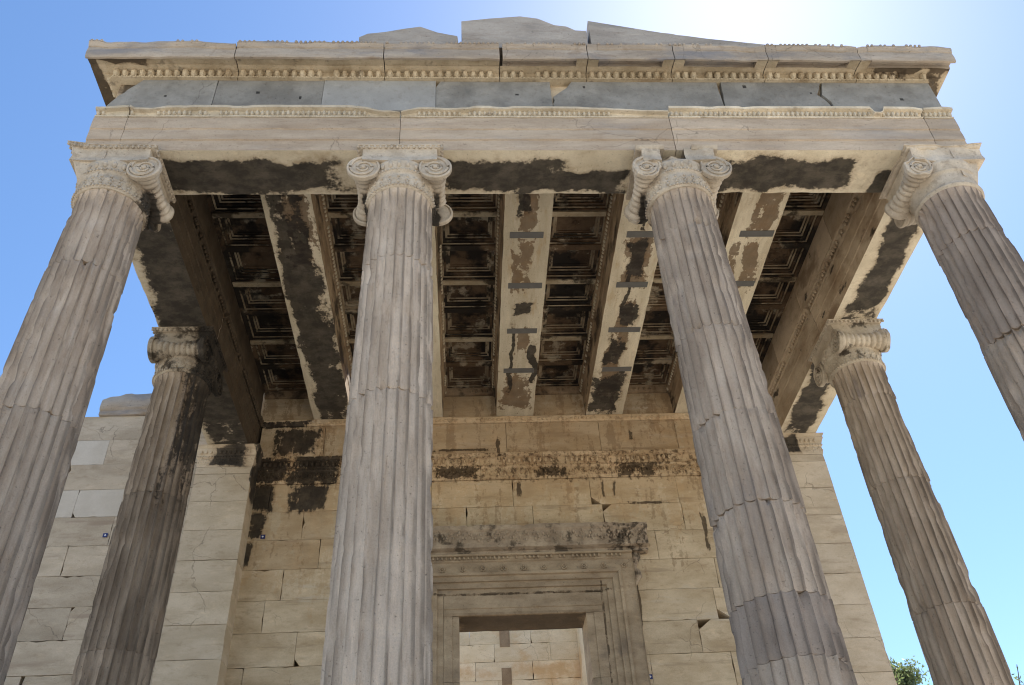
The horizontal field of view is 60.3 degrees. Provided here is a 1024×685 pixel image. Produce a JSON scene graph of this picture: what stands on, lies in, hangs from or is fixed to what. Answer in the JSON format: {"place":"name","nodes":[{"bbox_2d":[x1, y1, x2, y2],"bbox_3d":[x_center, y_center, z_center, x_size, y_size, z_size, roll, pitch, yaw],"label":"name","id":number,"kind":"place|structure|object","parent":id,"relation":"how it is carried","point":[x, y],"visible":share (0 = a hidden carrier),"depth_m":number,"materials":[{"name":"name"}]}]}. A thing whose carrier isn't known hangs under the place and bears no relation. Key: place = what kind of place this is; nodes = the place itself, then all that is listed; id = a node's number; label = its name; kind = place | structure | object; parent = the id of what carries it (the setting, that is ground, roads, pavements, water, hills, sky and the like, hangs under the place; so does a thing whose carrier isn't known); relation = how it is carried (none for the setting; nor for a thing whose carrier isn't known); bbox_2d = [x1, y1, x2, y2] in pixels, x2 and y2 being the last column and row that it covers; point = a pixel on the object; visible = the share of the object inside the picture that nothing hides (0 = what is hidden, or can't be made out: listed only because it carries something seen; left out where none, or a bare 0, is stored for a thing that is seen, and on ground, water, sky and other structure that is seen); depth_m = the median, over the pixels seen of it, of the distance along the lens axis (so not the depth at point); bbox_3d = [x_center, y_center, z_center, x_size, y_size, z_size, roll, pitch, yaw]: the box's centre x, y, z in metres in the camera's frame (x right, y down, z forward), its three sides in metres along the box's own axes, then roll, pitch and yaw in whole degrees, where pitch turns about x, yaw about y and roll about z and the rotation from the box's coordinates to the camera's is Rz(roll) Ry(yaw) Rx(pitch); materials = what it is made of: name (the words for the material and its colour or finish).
{"place":"outdoors","nodes":[
{"label":"outdoors","id":0,"kind":"place"},
{"bbox_2d":[0,0,1023,684],"label":"sky","id":1,"kind":"structure","parent":0,"point":[964,434],"materials":[{"name":"blue"}]},
{"bbox_2d":[576,628,587,684],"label":"pier","id":2,"kind":"structure","parent":0,"point":[581,657],"depth_m":22.10,"materials":[{"name":"stone"}]},
{"bbox_3d":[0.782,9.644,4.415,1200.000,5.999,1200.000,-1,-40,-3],"label":"ground","id":3,"kind":"structure","parent":0,"visible":0},
{"bbox_2d":[224,385,741,684],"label":"doorway wall","id":4,"kind":"structure","parent":3,"relation":"on","point":[559,456],"depth_m":14.10,"materials":[{"name":"beige stone"}]},
{"bbox_2d":[431,522,650,684],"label":"door frame","id":5,"kind":"object","parent":4,"relation":"attached to","point":[586,577],"visible":0.86,"depth_m":13.16,"materials":[{"name":"stone"}]},
{"bbox_3d":[0.095,-1.022,13.778,8.840,0.094,6.290,-1,-40,-3],"label":"roof deck","id":6,"kind":"object","parent":4,"relation":"on","visible":0},
{"bbox_2d":[205,194,263,213],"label":"ceiling slab","id":7,"kind":"structure","parent":6,"relation":"attached to","point":[236,203],"depth_m":12.09,"materials":[{"name":"stone"}]},
{"bbox_2d":[249,339,306,392],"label":"ceiling slab","id":8,"kind":"structure","parent":6,"relation":"attached to","point":[278,365],"depth_m":14.74,"materials":[{"name":"stone"}]},
{"bbox_2d":[325,194,357,211],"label":"ceiling slab","id":9,"kind":"structure","parent":6,"relation":"attached to","point":[342,202],"depth_m":12.18,"materials":[{"name":"stone"}]},
{"bbox_2d":[340,281,360,338],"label":"ceiling slab","id":10,"kind":"structure","parent":6,"relation":"attached to","point":[350,291],"depth_m":13.75,"materials":[{"name":"stone"}]},
{"bbox_2d":[349,339,354,357],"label":"ceiling slab","id":11,"kind":"structure","parent":6,"relation":"attached to","point":[351,341],"depth_m":14.47,"materials":[{"name":"stone"}]},
{"bbox_2d":[441,211,496,279],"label":"ceiling slab","id":12,"kind":"structure","parent":6,"relation":"attached to","point":[468,238],"depth_m":12.83,"materials":[{"name":"stone"}]},
{"bbox_2d":[443,280,494,336],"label":"ceiling slab","id":13,"kind":"structure","parent":6,"relation":"attached to","point":[468,308],"depth_m":13.87,"materials":[{"name":"stone"}]},
{"bbox_2d":[445,337,492,387],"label":"ceiling slab","id":14,"kind":"structure","parent":6,"relation":"attached to","point":[468,362],"depth_m":14.93,"materials":[{"name":"stone"}]},
{"bbox_2d":[445,194,496,210],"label":"ceiling slab","id":15,"kind":"structure","parent":6,"relation":"attached to","point":[471,202],"depth_m":12.28,"materials":[{"name":"stone"}]},
{"bbox_2d":[536,336,586,386],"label":"ceiling slab","id":16,"kind":"structure","parent":6,"relation":"attached to","point":[560,361],"depth_m":15.02,"materials":[{"name":"stone"}]},
{"bbox_2d":[540,279,595,335],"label":"ceiling slab","id":17,"kind":"structure","parent":6,"relation":"attached to","point":[567,306],"depth_m":13.96,"materials":[{"name":"stone"}]},
{"bbox_2d":[546,211,605,278],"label":"ceiling slab","id":18,"kind":"structure","parent":6,"relation":"attached to","point":[575,243],"depth_m":12.91,"materials":[{"name":"stone"}]},
{"bbox_2d":[553,193,608,210],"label":"ceiling slab","id":19,"kind":"structure","parent":6,"relation":"attached to","point":[577,202],"depth_m":12.37,"materials":[{"name":"stone"}]},
{"bbox_2d":[629,335,675,384],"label":"ceiling slab","id":20,"kind":"structure","parent":6,"relation":"attached to","point":[653,359],"depth_m":15.12,"materials":[{"name":"stone"}]},
{"bbox_2d":[641,278,673,334],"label":"ceiling slab","id":21,"kind":"structure","parent":6,"relation":"attached to","point":[656,320],"depth_m":14.42,"materials":[{"name":"stone"}]},
{"bbox_2d":[654,262,660,277],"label":"ceiling slab","id":22,"kind":"structure","parent":6,"relation":"attached to","point":[657,273],"depth_m":13.51,"materials":[{"name":"stone"}]},
{"bbox_2d":[752,333,773,364],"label":"ceiling slab","id":23,"kind":"structure","parent":6,"relation":"attached to","point":[762,341],"depth_m":14.97,"materials":[{"name":"stone"}]},
{"bbox_2d":[784,192,831,210],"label":"ceiling slab","id":24,"kind":"structure","parent":6,"relation":"attached to","point":[805,201],"depth_m":12.55,"materials":[{"name":"stone"}]},
{"bbox_2d":[889,656,1023,684],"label":"olive tree","id":25,"kind":"object","parent":3,"relation":"on","point":[904,675],"visible":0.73,"depth_m":17.92,"materials":[{"name":"green plant"}]},
{"bbox_3d":[0.629,6.165,6.247,12.592,2.200,7.420,-1,-40,-3],"label":"stylobate","id":26,"kind":"object","parent":3,"relation":"on","visible":0},
{"bbox_2d":[0,140,175,684],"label":"ionic column","id":27,"kind":"structure","parent":26,"relation":"on","point":[123,195],"depth_m":7.97,"materials":[{"name":"brown stone"}]},
{"bbox_2d":[85,105,966,194],"bbox_3d":[0.280,-2.225,10.357,9.994,0.715,0.825,-1,-40,-3],"label":"architrave","id":28,"kind":"object","parent":27,"relation":"on","point":[261,149],"visible":0.92,"depth_m":10.10,"materials":[{"name":"stone"}]},
{"bbox_2d":[260,194,352,418],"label":"ceiling beam","id":29,"kind":"structure","parent":28,"relation":"on","point":[299,230],"depth_m":12.68,"materials":[{"name":"beige stone"}]},
{"bbox_2d":[211,212,280,282],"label":"ceiling slab","id":30,"kind":"structure","parent":29,"relation":"on","point":[246,245],"depth_m":12.64,"materials":[{"name":"stone"}]},
{"bbox_2d":[232,281,293,340],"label":"ceiling slab","id":31,"kind":"structure","parent":29,"relation":"on","point":[263,310],"depth_m":13.69,"materials":[{"name":"stone"}]},
{"bbox_2d":[328,212,366,280],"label":"ceiling slab","id":32,"kind":"structure","parent":29,"relation":"on","point":[348,233],"depth_m":12.72,"materials":[{"name":"stone"}]},
{"bbox_2d":[431,226,446,416],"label":"ceiling beam","id":33,"kind":"structure","parent":28,"relation":"on","point":[439,385],"depth_m":13.57,"materials":[{"name":"beige stone"}]},
{"bbox_2d":[491,193,553,415],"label":"ceiling beam","id":34,"kind":"structure","parent":28,"relation":"on","point":[523,229],"depth_m":12.87,"materials":[{"name":"beige stone"}]},
{"bbox_2d":[107,80,941,112],"bbox_3d":[0.249,-2.749,10.764,9.904,0.609,0.628,-1,-40,-3],"label":"frieze","id":35,"kind":"object","parent":28,"relation":"on","point":[399,96],"visible":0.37,"depth_m":10.53,"materials":[{"name":"grey stone"}]},
{"bbox_2d":[85,39,955,105],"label":"cornice","id":36,"kind":"structure","parent":35,"relation":"on","point":[557,64],"depth_m":10.65,"materials":[{"name":"stone"}]},
{"bbox_2d":[359,27,457,45],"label":"pediment block","id":37,"kind":"structure","parent":36,"relation":"on","point":[418,34],"depth_m":10.83,"materials":[{"name":"stone"}]},
{"bbox_2d":[461,16,587,81],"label":"pediment block","id":38,"kind":"structure","parent":36,"relation":"on","point":[517,29],"depth_m":10.99,"materials":[{"name":"stone"}]},
{"bbox_2d":[586,21,764,46],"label":"pediment block","id":39,"kind":"structure","parent":36,"relation":"on","point":[600,33],"depth_m":10.99,"materials":[{"name":"stone"}]},
{"bbox_2d":[579,193,657,414],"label":"ceiling beam","id":40,"kind":"structure","parent":28,"relation":"on","point":[627,263],"depth_m":13.23,"materials":[{"name":"beige stone"}]},
{"bbox_2d":[666,192,789,412],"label":"ceiling beam","id":41,"kind":"structure","parent":28,"relation":"on","point":[748,223],"depth_m":12.19,"materials":[{"name":"beige stone"}]},
{"bbox_2d":[746,277,796,333],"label":"ceiling slab","id":42,"kind":"structure","parent":41,"relation":"on","point":[768,303],"depth_m":14.14,"materials":[{"name":"stone"}]},
{"bbox_2d":[760,210,823,276],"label":"ceiling slab","id":43,"kind":"structure","parent":41,"relation":"on","point":[794,235],"depth_m":13.10,"materials":[{"name":"stone"}]},
{"bbox_2d":[4,393,206,684],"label":"wall","id":44,"kind":"structure","parent":26,"relation":"on","point":[53,628],"depth_m":13.39,"materials":[{"name":"stone"}]},
{"bbox_2d":[71,326,227,684],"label":"ionic column","id":45,"kind":"structure","parent":26,"relation":"on","point":[121,639],"depth_m":10.31,"materials":[{"name":"grey stone"}]},
{"bbox_2d":[132,195,263,443],"bbox_3d":[-4.478,-0.056,12.622,0.825,0.714,5.898,-1,-40,-3],"label":"architrave","id":46,"kind":"object","parent":45,"relation":"on","point":[175,268],"visible":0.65,"depth_m":11.70,"materials":[{"name":"stone"}]},
{"bbox_2d":[193,194,263,411],"bbox_3d":[-4.495,-0.696,12.893,0.655,0.613,5.592,-1,-40,-3],"label":"frieze","id":47,"kind":"object","parent":46,"relation":"on","point":[205,216],"visible":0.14,"depth_m":12.97,"materials":[{"name":"brown stone"}]},
{"bbox_2d":[104,73,119,98],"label":"cornice","id":48,"kind":"structure","parent":47,"relation":"on","point":[114,90],"depth_m":10.52,"materials":[{"name":"stone"}]},
{"bbox_2d":[151,443,263,684],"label":"anta","id":49,"kind":"object","parent":26,"relation":"on","point":[196,636],"visible":0.99,"depth_m":12.82,"materials":[{"name":"stone"}]},
{"bbox_2d":[320,144,452,684],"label":"ionic column","id":50,"kind":"structure","parent":26,"relation":"on","point":[379,625],"depth_m":7.39,"materials":[{"name":"grey stone"}]},
{"bbox_2d":[624,144,857,684],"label":"ionic column","id":51,"kind":"structure","parent":26,"relation":"on","point":[785,627],"depth_m":7.50,"materials":[{"name":"grey stone"}]},
{"bbox_2d":[783,433,896,684],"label":"anta","id":52,"kind":"object","parent":26,"relation":"on","point":[863,640],"visible":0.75,"depth_m":13.22,"materials":[{"name":"stone"}]},
{"bbox_2d":[808,318,1014,684],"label":"ionic column","id":53,"kind":"structure","parent":26,"relation":"on","point":[957,639],"depth_m":10.71,"materials":[{"name":"beige stone"}]},
{"bbox_2d":[768,193,922,432],"bbox_3d":[4.796,-0.177,13.164,0.825,0.715,5.898,-1,-40,-3],"label":"architrave","id":54,"kind":"object","parent":53,"relation":"on","point":[872,247],"visible":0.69,"depth_m":12.22,"materials":[{"name":"stone"}]},
{"bbox_2d":[762,193,852,389],"bbox_3d":[4.764,-0.818,13.433,0.655,0.613,5.592,-1,-40,-3],"label":"frieze","id":55,"kind":"object","parent":54,"relation":"on","point":[833,214],"visible":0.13,"depth_m":13.33,"materials":[{"name":"brown stone"}]},
{"bbox_2d":[928,77,935,86],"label":"cornice","id":56,"kind":"structure","parent":55,"relation":"on","point":[931,84],"depth_m":11.06,"materials":[{"name":"stone"}]},
{"bbox_2d":[879,142,1023,440],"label":"ionic column","id":57,"kind":"structure","parent":26,"relation":"on","point":[935,193],"depth_m":9.34,"materials":[{"name":"grey stone"}]},
{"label":"inner floor","id":58,"kind":"structure","parent":0,"visible":0},
{"bbox_2d":[460,628,581,684],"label":"wall","id":59,"kind":"structure","parent":58,"relation":"on","point":[536,657],"depth_m":22.60,"materials":[{"name":"stone"}]}
]}

